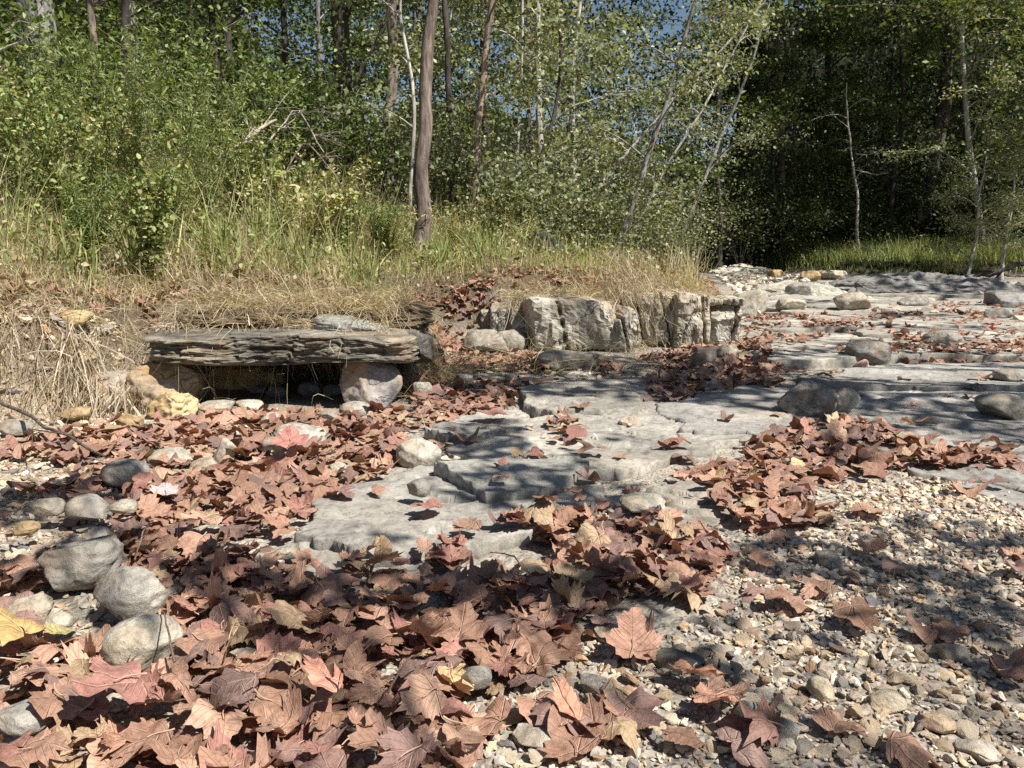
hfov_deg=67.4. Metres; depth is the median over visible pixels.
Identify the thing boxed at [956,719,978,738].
pebble
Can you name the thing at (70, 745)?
sycamore leaf
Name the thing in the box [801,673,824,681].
pebble
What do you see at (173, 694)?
sycamore leaf
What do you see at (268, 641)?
sycamore leaf
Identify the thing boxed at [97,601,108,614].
pebble
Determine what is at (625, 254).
grass tuft
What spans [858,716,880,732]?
pebble
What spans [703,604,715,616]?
pebble
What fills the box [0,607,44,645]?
sycamore leaf
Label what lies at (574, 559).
sycamore leaf
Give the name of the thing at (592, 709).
sycamore leaf
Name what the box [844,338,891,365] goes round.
stone
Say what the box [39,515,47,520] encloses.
pebble
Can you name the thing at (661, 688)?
pebble
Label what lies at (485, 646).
sycamore leaf
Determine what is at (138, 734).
sycamore leaf
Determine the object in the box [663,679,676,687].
pebble
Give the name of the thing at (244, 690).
sycamore leaf
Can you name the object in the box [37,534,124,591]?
stone
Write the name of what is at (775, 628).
pebble
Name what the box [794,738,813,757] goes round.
pebble
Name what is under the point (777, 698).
pebble
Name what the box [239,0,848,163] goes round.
sky
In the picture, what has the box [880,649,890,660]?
pebble
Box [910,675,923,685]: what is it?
pebble
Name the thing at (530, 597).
sycamore leaf
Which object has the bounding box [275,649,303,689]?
sycamore leaf
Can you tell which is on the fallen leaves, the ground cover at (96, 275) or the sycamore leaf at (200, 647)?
the sycamore leaf at (200, 647)
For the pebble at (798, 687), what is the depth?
1.42 m
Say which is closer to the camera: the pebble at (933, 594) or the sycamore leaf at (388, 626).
the sycamore leaf at (388, 626)
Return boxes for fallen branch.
[0,20,41,51]
[0,399,106,474]
[257,17,411,94]
[260,105,353,152]
[280,125,372,189]
[351,0,394,86]
[952,262,1023,277]
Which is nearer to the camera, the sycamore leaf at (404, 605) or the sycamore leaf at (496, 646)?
the sycamore leaf at (496, 646)
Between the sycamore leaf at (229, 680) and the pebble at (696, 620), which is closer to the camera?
the sycamore leaf at (229, 680)
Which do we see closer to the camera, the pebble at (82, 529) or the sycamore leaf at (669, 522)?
the sycamore leaf at (669, 522)
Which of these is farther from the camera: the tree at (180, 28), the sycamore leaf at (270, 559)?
the tree at (180, 28)
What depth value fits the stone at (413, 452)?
2.89 m
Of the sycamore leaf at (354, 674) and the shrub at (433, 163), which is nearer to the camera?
the sycamore leaf at (354, 674)
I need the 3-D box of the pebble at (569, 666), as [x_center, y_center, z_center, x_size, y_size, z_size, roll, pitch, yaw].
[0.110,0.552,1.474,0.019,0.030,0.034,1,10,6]
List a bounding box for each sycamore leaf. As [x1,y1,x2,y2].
[0,569,37,582]
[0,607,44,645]
[0,657,22,665]
[0,725,71,767]
[0,727,35,765]
[3,554,35,574]
[8,662,64,685]
[10,566,42,583]
[14,646,56,669]
[15,609,43,626]
[16,564,47,592]
[17,644,64,670]
[18,663,83,690]
[19,626,56,649]
[21,637,74,650]
[24,647,68,665]
[28,683,104,723]
[36,724,82,767]
[40,721,75,748]
[43,677,73,693]
[44,623,81,634]
[53,663,92,680]
[57,624,110,661]
[59,684,110,720]
[61,641,104,665]
[62,640,102,664]
[68,657,89,675]
[69,657,156,703]
[72,722,107,742]
[72,736,89,755]
[81,631,95,657]
[86,713,133,759]
[87,742,143,767]
[100,732,122,747]
[109,531,130,549]
[109,719,174,763]
[120,753,155,764]
[125,731,189,757]
[126,656,165,704]
[128,547,149,564]
[132,687,181,704]
[135,526,161,544]
[136,490,168,518]
[136,754,178,767]
[145,685,163,699]
[147,552,189,569]
[150,483,177,494]
[151,656,188,686]
[151,733,201,766]
[160,662,195,702]
[161,549,179,559]
[163,595,188,613]
[165,520,195,533]
[168,638,214,663]
[172,596,198,614]
[172,752,199,767]
[173,628,228,656]
[173,700,204,714]
[175,510,222,524]
[177,531,218,560]
[181,586,205,598]
[183,566,220,613]
[183,624,200,637]
[184,698,261,739]
[188,585,231,613]
[190,646,237,674]
[190,675,216,693]
[190,732,226,750]
[193,594,224,609]
[195,664,243,687]
[196,543,230,572]
[197,549,231,565]
[198,572,229,588]
[201,535,220,557]
[201,618,225,632]
[204,734,230,755]
[205,714,281,767]
[209,593,248,626]
[209,668,263,710]
[212,698,252,709]
[214,464,240,483]
[218,588,248,596]
[219,562,250,582]
[219,616,248,663]
[221,681,256,711]
[222,615,248,645]
[228,544,264,552]
[228,552,248,566]
[234,652,264,671]
[240,649,270,660]
[243,677,283,714]
[245,558,257,571]
[245,622,269,630]
[247,727,289,733]
[249,682,287,722]
[249,732,283,750]
[253,552,282,569]
[255,592,271,615]
[255,601,275,629]
[256,628,301,659]
[259,555,283,580]
[261,657,316,690]
[263,676,302,739]
[266,600,310,631]
[268,425,308,447]
[268,725,347,767]
[271,734,299,766]
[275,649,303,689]
[275,652,309,665]
[277,648,327,655]
[277,649,299,671]
[278,558,310,584]
[282,600,322,635]
[283,698,331,746]
[287,600,313,625]
[296,669,328,698]
[297,687,332,722]
[299,650,320,671]
[300,573,363,608]
[300,625,319,632]
[301,602,333,632]
[301,663,350,711]
[301,741,331,753]
[303,654,343,692]
[309,708,350,741]
[318,623,355,651]
[319,622,345,648]
[327,639,366,689]
[332,559,365,569]
[332,602,375,626]
[332,738,350,760]
[340,665,363,683]
[342,630,379,654]
[345,683,373,707]
[345,699,383,713]
[346,659,385,690]
[347,707,376,727]
[348,707,393,750]
[349,603,391,618]
[358,675,391,705]
[359,584,387,600]
[360,535,403,563]
[360,536,378,554]
[363,624,403,648]
[370,679,394,692]
[374,611,405,635]
[374,680,394,697]
[375,726,430,767]
[376,592,421,602]
[380,624,406,647]
[380,722,409,734]
[386,594,416,609]
[388,595,413,611]
[390,675,409,705]
[391,606,447,633]
[393,659,428,678]
[394,674,446,721]
[394,693,401,705]
[399,659,417,667]
[399,666,428,684]
[401,659,447,685]
[405,614,454,642]
[409,713,461,733]
[423,668,445,692]
[425,649,464,668]
[426,570,456,596]
[426,637,468,666]
[426,724,435,736]
[427,550,445,554]
[427,723,488,763]
[431,546,461,571]
[431,670,454,690]
[432,542,461,561]
[436,534,466,544]
[436,696,471,716]
[436,746,476,767]
[437,544,470,569]
[437,579,474,599]
[437,663,473,694]
[439,580,487,612]
[439,601,487,642]
[439,702,510,743]
[441,527,460,543]
[443,640,469,658]
[445,551,478,596]
[447,658,466,669]
[452,582,489,619]
[457,600,493,612]
[457,695,511,736]
[464,559,498,584]
[465,641,497,668]
[480,613,516,639]
[480,643,500,650]
[481,569,506,578]
[481,586,495,613]
[484,583,506,600]
[489,575,519,589]
[492,640,518,660]
[496,577,507,585]
[496,625,519,658]
[497,653,517,678]
[498,625,551,670]
[510,570,553,599]
[511,578,546,587]
[512,617,537,630]
[513,651,528,666]
[513,689,578,723]
[515,559,548,575]
[517,594,560,639]
[517,661,535,672]
[518,589,549,605]
[522,611,566,628]
[523,571,555,589]
[525,641,572,676]
[529,591,562,607]
[530,690,601,751]
[533,494,556,498]
[537,520,563,541]
[537,622,576,630]
[537,705,600,762]
[538,605,557,631]
[540,588,561,595]
[542,557,559,578]
[551,524,573,530]
[551,573,584,607]
[551,630,584,656]
[552,561,594,582]
[552,675,582,725]
[553,518,577,529]
[554,506,582,524]
[556,606,567,612]
[566,539,602,555]
[569,549,583,558]
[570,555,584,564]
[572,565,609,587]
[573,692,617,739]
[574,523,612,549]
[582,546,619,573]
[591,685,636,715]
[592,547,610,564]
[593,560,633,580]
[595,582,621,601]
[596,521,615,552]
[599,535,633,552]
[600,607,664,659]
[601,677,630,709]
[604,553,628,564]
[604,686,667,729]
[604,716,639,758]
[613,566,637,586]
[618,555,643,576]
[622,556,648,585]
[624,549,652,561]
[633,527,668,550]
[639,573,664,588]
[640,505,661,523]
[642,555,666,579]
[643,609,656,663]
[645,518,678,543]
[646,510,676,537]
[653,570,702,612]
[655,508,682,527]
[660,726,706,751]
[662,560,702,598]
[665,549,696,570]
[668,540,683,554]
[669,659,722,675]
[684,559,711,567]
[691,529,732,557]
[691,682,738,702]
[699,536,725,556]
[699,674,754,704]
[713,726,770,767]
[717,713,752,730]
[737,698,784,747]
[739,687,782,736]
[764,584,810,612]
[766,497,790,506]
[771,501,801,516]
[794,572,837,593]
[798,578,830,599]
[818,417,847,443]
[833,596,883,632]
[882,729,940,767]
[989,644,1023,679]
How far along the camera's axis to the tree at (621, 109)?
29.71 m
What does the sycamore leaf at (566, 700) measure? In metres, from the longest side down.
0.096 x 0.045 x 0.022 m
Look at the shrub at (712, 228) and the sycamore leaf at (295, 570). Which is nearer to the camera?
the sycamore leaf at (295, 570)
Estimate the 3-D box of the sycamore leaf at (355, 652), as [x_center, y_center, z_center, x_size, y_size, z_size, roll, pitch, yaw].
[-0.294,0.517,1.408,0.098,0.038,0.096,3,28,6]
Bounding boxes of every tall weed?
[0,15,103,178]
[0,34,59,203]
[0,56,92,226]
[0,74,130,233]
[30,33,144,225]
[48,155,149,275]
[62,3,269,245]
[80,3,187,212]
[104,150,188,281]
[145,70,285,226]
[148,48,258,194]
[193,112,289,227]
[224,104,306,184]
[234,138,318,226]
[317,186,363,252]
[357,196,411,259]
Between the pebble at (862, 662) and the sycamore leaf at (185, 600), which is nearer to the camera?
the pebble at (862, 662)
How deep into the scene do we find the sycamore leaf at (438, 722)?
1.26 m
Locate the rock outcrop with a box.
[480,288,743,352]
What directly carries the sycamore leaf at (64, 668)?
on the creek bed
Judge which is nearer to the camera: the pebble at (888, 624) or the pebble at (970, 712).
the pebble at (970, 712)
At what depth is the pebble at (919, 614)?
1.69 m
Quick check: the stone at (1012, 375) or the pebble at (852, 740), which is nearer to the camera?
the pebble at (852, 740)
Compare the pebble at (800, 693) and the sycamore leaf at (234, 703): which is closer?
the sycamore leaf at (234, 703)
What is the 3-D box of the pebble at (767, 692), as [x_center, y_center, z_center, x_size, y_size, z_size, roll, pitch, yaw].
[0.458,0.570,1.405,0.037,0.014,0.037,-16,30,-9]
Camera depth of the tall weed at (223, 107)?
7.86 m
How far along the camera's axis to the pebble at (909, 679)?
1.43 m
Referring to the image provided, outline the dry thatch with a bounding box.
[0,185,748,430]
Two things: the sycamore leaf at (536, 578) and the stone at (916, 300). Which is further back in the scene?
the stone at (916, 300)
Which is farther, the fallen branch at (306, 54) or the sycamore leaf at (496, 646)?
the fallen branch at (306, 54)
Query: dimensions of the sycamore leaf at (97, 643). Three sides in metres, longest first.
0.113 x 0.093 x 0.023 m
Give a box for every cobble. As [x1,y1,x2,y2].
[249,385,267,394]
[266,385,288,397]
[297,381,323,395]
[323,384,341,395]
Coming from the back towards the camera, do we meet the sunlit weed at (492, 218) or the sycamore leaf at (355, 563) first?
the sunlit weed at (492, 218)
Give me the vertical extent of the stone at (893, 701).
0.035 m
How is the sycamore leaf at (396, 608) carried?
on the fallen leaves
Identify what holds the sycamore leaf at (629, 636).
on the creek bed
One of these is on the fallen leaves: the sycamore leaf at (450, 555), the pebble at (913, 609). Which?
the sycamore leaf at (450, 555)
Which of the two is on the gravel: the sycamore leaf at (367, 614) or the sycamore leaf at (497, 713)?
the sycamore leaf at (497, 713)
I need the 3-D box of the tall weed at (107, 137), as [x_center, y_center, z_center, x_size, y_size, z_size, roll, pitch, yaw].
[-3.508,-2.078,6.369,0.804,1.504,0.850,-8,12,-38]
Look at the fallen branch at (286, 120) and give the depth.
8.26 m
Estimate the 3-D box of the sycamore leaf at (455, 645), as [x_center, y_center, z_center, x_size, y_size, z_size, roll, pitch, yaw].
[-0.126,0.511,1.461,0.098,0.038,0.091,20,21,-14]
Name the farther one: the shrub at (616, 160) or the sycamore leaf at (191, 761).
the shrub at (616, 160)
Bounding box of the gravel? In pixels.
[0,273,1023,767]
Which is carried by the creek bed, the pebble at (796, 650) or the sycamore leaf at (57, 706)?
the pebble at (796, 650)
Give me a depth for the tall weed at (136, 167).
6.29 m
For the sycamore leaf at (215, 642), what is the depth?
1.47 m
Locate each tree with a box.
[0,0,118,129]
[0,0,172,129]
[0,0,217,69]
[0,25,88,81]
[3,0,264,143]
[8,0,239,163]
[17,0,63,147]
[70,0,356,163]
[71,0,337,170]
[72,0,220,153]
[85,0,99,152]
[88,2,304,167]
[119,0,360,148]
[163,0,332,167]
[163,0,408,171]
[176,0,376,130]
[200,0,417,178]
[295,0,464,226]
[298,0,449,191]
[325,0,514,199]
[327,0,588,222]
[330,0,385,190]
[358,0,579,207]
[379,0,705,231]
[381,0,399,209]
[392,0,602,230]
[409,0,438,257]
[415,0,594,242]
[422,0,640,226]
[440,0,632,222]
[465,0,672,244]
[475,0,654,216]
[482,0,722,236]
[531,0,680,244]
[544,0,803,264]
[549,0,789,241]
[575,0,760,267]
[589,108,758,267]
[591,0,838,269]
[604,0,802,255]
[628,0,901,255]
[638,0,895,264]
[642,0,850,269]
[670,0,919,262]
[697,0,950,246]
[705,0,916,237]
[713,0,874,235]
[755,0,941,212]
[774,0,1023,244]
[786,0,1023,242]
[790,0,985,243]
[792,83,900,258]
[804,0,1023,176]
[839,0,1023,246]
[846,0,1023,86]
[856,0,1023,250]
[870,0,1023,206]
[879,0,1023,121]
[895,2,1023,213]
[907,146,1023,276]
[931,102,1023,279]
[962,94,1023,241]
[973,36,1023,232]
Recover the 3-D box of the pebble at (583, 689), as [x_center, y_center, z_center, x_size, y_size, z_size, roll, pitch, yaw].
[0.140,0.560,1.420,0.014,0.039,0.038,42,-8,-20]
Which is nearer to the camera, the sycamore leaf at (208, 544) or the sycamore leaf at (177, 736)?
the sycamore leaf at (177, 736)
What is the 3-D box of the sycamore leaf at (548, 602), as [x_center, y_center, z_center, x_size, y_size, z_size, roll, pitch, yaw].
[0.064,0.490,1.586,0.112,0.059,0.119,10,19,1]
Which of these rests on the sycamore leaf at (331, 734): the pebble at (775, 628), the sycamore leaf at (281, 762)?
the sycamore leaf at (281, 762)
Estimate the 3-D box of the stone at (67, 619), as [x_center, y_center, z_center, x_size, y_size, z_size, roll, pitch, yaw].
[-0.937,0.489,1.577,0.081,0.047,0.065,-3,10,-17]
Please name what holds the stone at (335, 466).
on the creek bed
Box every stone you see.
[0,419,35,435]
[0,699,52,736]
[6,591,54,620]
[12,520,40,535]
[31,498,65,516]
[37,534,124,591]
[39,611,80,635]
[55,406,91,420]
[60,310,93,327]
[64,493,112,519]
[68,350,97,364]
[82,370,129,411]
[82,526,111,539]
[93,565,169,620]
[100,459,149,486]
[102,614,182,670]
[109,499,137,513]
[115,413,143,428]
[146,390,199,419]
[146,447,192,468]
[190,456,217,471]
[198,400,234,413]
[209,365,285,389]
[214,438,235,463]
[235,399,263,409]
[259,412,279,425]
[261,436,298,451]
[273,422,327,441]
[273,542,299,559]
[318,411,337,421]
[327,462,346,472]
[339,401,369,416]
[396,437,441,467]
[403,363,419,383]
[407,382,433,400]
[407,478,429,497]
[454,374,472,386]
[461,665,491,689]
[463,329,508,353]
[498,329,526,349]
[512,721,551,747]
[532,349,598,369]
[580,673,608,695]
[594,620,617,643]
[619,492,665,512]
[654,647,704,674]
[691,346,716,368]
[715,345,738,356]
[728,542,739,551]
[731,700,756,715]
[737,290,768,315]
[767,270,784,276]
[775,298,806,310]
[777,380,838,419]
[778,716,800,740]
[785,282,812,294]
[800,270,820,280]
[806,676,834,702]
[814,550,843,567]
[818,270,846,279]
[833,292,871,309]
[833,386,859,412]
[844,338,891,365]
[869,689,906,713]
[896,294,929,305]
[919,710,956,734]
[922,331,962,345]
[933,642,970,660]
[953,738,1001,763]
[974,393,1023,420]
[983,290,1023,307]
[983,307,1012,317]
[992,368,1023,381]
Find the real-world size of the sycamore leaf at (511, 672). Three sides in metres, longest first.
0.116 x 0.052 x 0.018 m
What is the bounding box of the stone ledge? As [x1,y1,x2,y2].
[126,301,445,413]
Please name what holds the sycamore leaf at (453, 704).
on the sycamore leaf at (497, 713)
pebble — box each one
[0,485,14,493]
[1,487,13,495]
[5,413,20,419]
[8,548,26,560]
[16,544,29,549]
[20,550,34,560]
[27,478,44,482]
[28,540,38,549]
[36,547,52,555]
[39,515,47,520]
[54,479,66,484]
[76,525,92,532]
[85,611,105,623]
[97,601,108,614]
[477,704,487,712]
[497,739,516,749]
[499,748,511,756]
[504,710,521,724]
[505,751,519,763]
[514,740,525,746]
[528,748,546,766]
[565,662,573,673]
[565,677,577,689]
[568,674,578,683]
[579,684,586,692]
[585,641,600,649]
[600,671,607,676]
[601,664,610,672]
[602,659,617,668]
[615,667,623,676]
[621,668,632,682]
[623,670,638,686]
[627,414,640,426]
[637,671,654,679]
[653,674,664,686]
[654,689,672,700]
[658,686,674,694]
[660,640,668,647]
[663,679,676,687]
[663,740,673,753]
[664,713,678,724]
[671,643,684,650]
[686,617,700,626]
[700,650,710,658]
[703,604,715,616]
[703,617,718,624]
[703,739,719,759]
[704,723,719,735]
[705,658,718,667]
[707,644,720,652]
[710,622,730,631]
[711,653,726,660]
[713,625,724,635]
[715,608,728,616]
[717,643,733,652]
[719,657,731,668]
[720,602,737,611]
[720,663,733,675]
[724,673,740,685]
[725,616,735,624]
[726,651,734,657]
[730,660,744,673]
[732,655,742,663]
[735,617,751,631]
[735,633,751,644]
[739,596,753,604]
[740,647,752,657]
[742,669,756,684]
[743,692,760,702]
[744,626,762,632]
[746,571,755,579]
[748,628,760,640]
[754,572,762,578]
[754,579,768,586]
[754,687,772,699]
[756,602,771,610]
[757,659,773,668]
[759,674,770,686]
[761,652,772,662]
[765,626,782,632]
[769,693,783,706]
[770,748,794,757]
[771,633,782,639]
[771,755,787,763]
[772,667,782,677]
[773,620,782,630]
[775,645,788,653]
[776,666,795,675]
[776,701,798,714]
[780,738,796,752]
[781,688,794,698]
[782,652,799,660]
[782,713,799,722]
[783,621,800,630]
[783,695,792,705]
[785,633,798,641]
[787,645,802,655]
[788,690,797,698]
[790,631,796,639]
[790,684,807,692]
[790,695,805,707]
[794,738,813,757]
[798,691,808,705]
[798,722,808,732]
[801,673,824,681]
[803,647,815,654]
[805,661,815,673]
[806,604,816,609]
[813,659,828,672]
[815,669,826,678]
[815,746,831,759]
[816,743,838,751]
[818,668,832,681]
[819,650,834,659]
[829,645,848,654]
[829,710,841,720]
[831,631,846,639]
[831,709,844,720]
[834,736,840,746]
[835,674,847,688]
[837,687,845,697]
[837,746,853,759]
[842,735,865,753]
[847,703,864,717]
[847,745,860,754]
[848,690,862,700]
[855,657,867,667]
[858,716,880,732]
[860,733,880,747]
[861,702,873,713]
[865,595,882,605]
[865,671,874,681]
[868,655,877,668]
[873,660,884,672]
[873,684,896,690]
[874,708,889,720]
[875,586,891,597]
[880,647,896,657]
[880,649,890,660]
[881,620,893,629]
[887,671,906,684]
[890,646,902,658]
[896,601,908,607]
[900,609,915,617]
[901,721,910,733]
[902,673,916,684]
[904,713,915,722]
[907,583,920,592]
[907,607,917,611]
[907,703,914,711]
[910,644,922,648]
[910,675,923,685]
[913,611,923,616]
[913,647,928,662]
[913,682,926,697]
[913,717,926,731]
[915,594,927,598]
[915,616,929,624]
[917,602,926,607]
[919,666,928,679]
[920,730,939,738]
[921,604,934,612]
[923,682,943,695]
[924,611,935,621]
[925,595,934,603]
[926,589,940,600]
[931,616,947,623]
[931,738,954,753]
[933,688,951,697]
[935,668,955,681]
[935,708,957,720]
[940,753,956,762]
[942,685,961,694]
[948,694,966,704]
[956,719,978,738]
[957,750,975,760]
[961,634,971,645]
[964,706,981,721]
[965,593,980,602]
[969,619,984,631]
[973,636,984,648]
[975,711,990,718]
[976,691,989,702]
[976,755,1000,764]
[979,731,990,742]
[980,698,994,708]
[983,640,1001,650]
[984,623,999,631]
[988,710,1005,721]
[989,586,1004,594]
[991,654,1008,659]
[993,638,1009,643]
[994,702,1009,718]
[997,599,1016,609]
[998,726,1017,734]
[999,643,1012,652]
[1002,721,1023,733]
[1003,754,1023,767]
[1007,593,1022,600]
[1007,645,1017,654]
[1010,703,1023,712]
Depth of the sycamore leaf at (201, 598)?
1.70 m
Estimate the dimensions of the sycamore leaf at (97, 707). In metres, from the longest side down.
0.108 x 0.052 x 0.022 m
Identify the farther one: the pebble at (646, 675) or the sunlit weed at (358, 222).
the sunlit weed at (358, 222)
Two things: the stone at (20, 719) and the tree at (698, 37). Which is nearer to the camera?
the stone at (20, 719)
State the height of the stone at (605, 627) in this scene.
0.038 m
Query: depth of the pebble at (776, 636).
1.60 m
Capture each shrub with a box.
[0,0,132,157]
[0,0,200,159]
[0,0,245,157]
[67,0,331,169]
[149,20,351,165]
[193,54,368,185]
[212,1,440,181]
[271,78,434,206]
[294,78,486,201]
[348,89,510,226]
[371,90,535,229]
[400,103,609,241]
[444,138,597,243]
[459,84,631,231]
[488,148,635,249]
[500,120,710,259]
[544,168,689,256]
[546,151,706,274]
[564,142,726,272]
[605,173,727,273]
[608,148,784,272]
[608,169,770,277]
[644,168,797,266]
[661,177,818,265]
[673,162,813,266]
[677,138,857,259]
[727,198,839,259]
[752,156,920,249]
[754,189,850,259]
[781,212,842,249]
[801,193,925,254]
[805,134,952,236]
[826,193,908,244]
[838,138,1006,235]
[839,155,950,236]
[860,145,1023,241]
[867,194,937,242]
[889,183,970,240]
[899,199,991,242]
[915,175,1023,250]
[938,155,1023,239]
[948,148,1023,240]
[961,187,1023,240]
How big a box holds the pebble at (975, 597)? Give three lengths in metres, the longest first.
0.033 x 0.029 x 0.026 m
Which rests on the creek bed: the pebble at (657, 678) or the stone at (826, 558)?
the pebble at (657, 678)
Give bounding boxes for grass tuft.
[5,210,107,280]
[99,203,183,272]
[171,206,254,270]
[226,197,298,252]
[260,217,351,273]
[326,264,418,300]
[331,240,402,288]
[399,230,468,270]
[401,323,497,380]
[440,220,514,264]
[586,234,617,265]
[605,237,650,269]
[606,251,668,278]
[632,241,705,284]
[661,240,734,289]
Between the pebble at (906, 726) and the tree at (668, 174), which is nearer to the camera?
the pebble at (906, 726)
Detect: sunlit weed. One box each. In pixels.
[35,80,216,200]
[109,128,260,204]
[214,161,310,228]
[236,190,307,252]
[263,159,348,222]
[275,184,360,248]
[294,151,381,201]
[316,178,409,242]
[347,196,439,259]
[431,202,487,251]
[454,194,537,241]
[496,206,541,249]
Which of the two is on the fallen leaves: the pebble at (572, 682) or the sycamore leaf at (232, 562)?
the sycamore leaf at (232, 562)
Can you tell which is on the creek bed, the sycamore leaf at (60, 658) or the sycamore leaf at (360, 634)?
the sycamore leaf at (60, 658)
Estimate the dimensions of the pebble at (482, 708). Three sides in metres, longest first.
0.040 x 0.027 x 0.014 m
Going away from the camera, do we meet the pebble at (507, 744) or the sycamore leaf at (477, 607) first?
the pebble at (507, 744)
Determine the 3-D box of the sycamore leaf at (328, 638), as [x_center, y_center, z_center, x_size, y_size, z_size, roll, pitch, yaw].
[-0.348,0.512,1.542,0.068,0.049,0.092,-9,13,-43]
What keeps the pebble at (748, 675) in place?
on the creek bed
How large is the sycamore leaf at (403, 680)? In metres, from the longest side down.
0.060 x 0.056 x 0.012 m
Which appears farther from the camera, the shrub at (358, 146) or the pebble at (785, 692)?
the shrub at (358, 146)
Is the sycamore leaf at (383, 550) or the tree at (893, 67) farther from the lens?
the tree at (893, 67)
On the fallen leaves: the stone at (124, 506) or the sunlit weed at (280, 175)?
the stone at (124, 506)
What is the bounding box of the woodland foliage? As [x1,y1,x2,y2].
[0,0,1023,257]
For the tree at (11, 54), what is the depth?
21.39 m
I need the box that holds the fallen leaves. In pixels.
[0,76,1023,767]
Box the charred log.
[527,231,573,262]
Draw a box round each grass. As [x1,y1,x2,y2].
[0,110,714,403]
[749,231,1023,275]
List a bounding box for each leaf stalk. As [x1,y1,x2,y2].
[134,523,148,560]
[161,607,175,662]
[253,658,292,672]
[387,648,429,692]
[490,552,531,576]
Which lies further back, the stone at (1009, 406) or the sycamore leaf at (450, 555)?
the stone at (1009, 406)
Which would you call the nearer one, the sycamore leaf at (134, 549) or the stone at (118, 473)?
the sycamore leaf at (134, 549)
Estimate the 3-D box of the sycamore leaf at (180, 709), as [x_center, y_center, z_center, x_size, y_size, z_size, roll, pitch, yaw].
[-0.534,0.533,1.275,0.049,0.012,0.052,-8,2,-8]
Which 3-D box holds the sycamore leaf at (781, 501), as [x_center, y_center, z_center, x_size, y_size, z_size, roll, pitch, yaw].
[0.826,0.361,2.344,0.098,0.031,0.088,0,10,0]
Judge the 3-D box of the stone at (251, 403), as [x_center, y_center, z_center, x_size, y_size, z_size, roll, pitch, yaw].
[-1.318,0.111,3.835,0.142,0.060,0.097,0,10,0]
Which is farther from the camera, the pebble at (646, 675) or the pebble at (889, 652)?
the pebble at (889, 652)
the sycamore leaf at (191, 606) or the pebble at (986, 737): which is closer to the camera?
the pebble at (986, 737)
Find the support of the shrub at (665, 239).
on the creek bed
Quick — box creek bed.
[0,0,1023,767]
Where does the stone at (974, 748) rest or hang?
on the creek bed
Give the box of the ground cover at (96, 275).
[0,132,698,318]
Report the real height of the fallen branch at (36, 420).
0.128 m
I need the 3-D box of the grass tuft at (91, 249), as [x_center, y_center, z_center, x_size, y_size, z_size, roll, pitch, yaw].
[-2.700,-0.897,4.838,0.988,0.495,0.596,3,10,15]
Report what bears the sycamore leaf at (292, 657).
on the fallen leaves
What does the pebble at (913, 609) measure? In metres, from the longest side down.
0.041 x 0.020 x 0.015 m
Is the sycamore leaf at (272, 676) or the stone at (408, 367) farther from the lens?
the stone at (408, 367)
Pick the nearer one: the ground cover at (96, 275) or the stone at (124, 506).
the stone at (124, 506)
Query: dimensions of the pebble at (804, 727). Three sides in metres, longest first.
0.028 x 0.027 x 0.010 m
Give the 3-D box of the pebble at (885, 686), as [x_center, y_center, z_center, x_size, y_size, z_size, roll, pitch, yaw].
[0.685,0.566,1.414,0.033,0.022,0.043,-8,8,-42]
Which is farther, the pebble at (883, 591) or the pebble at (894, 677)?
the pebble at (883, 591)
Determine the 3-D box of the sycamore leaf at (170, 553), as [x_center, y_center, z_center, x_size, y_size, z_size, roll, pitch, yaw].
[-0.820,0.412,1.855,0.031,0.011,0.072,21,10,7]
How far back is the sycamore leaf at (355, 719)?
1.22 m
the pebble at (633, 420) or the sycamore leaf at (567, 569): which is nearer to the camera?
the sycamore leaf at (567, 569)
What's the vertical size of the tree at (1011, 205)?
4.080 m
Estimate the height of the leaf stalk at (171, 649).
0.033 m
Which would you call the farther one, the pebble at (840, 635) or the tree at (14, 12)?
the tree at (14, 12)
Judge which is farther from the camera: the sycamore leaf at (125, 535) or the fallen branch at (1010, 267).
the fallen branch at (1010, 267)
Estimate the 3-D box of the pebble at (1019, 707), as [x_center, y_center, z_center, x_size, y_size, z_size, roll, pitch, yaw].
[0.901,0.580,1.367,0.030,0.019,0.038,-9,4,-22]
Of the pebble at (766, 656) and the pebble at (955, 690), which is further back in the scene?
the pebble at (766, 656)
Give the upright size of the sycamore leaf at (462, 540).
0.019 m
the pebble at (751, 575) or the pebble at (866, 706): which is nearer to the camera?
the pebble at (866, 706)
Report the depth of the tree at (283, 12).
12.62 m
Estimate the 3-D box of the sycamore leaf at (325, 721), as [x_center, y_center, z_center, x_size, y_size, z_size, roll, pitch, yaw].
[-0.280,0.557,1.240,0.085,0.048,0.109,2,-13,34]
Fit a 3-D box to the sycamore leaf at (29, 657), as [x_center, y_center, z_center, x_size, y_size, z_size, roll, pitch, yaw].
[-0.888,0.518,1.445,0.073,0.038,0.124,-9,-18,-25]
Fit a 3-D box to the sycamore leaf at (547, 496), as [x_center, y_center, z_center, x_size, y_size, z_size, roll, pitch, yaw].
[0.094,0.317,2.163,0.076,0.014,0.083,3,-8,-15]
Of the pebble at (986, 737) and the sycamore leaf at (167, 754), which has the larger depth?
the pebble at (986, 737)
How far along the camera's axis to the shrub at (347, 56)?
10.31 m
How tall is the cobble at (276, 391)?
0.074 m
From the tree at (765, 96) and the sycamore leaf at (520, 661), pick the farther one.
the tree at (765, 96)
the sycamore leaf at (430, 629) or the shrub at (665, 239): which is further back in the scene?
the shrub at (665, 239)
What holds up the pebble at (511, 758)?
on the creek bed
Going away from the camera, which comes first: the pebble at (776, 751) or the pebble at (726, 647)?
the pebble at (776, 751)
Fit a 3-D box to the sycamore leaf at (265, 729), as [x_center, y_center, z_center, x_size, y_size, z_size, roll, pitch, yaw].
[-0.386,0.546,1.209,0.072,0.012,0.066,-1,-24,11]
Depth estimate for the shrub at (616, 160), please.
13.47 m
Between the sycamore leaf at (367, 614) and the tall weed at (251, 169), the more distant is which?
the tall weed at (251, 169)
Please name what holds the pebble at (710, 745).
on the gravel

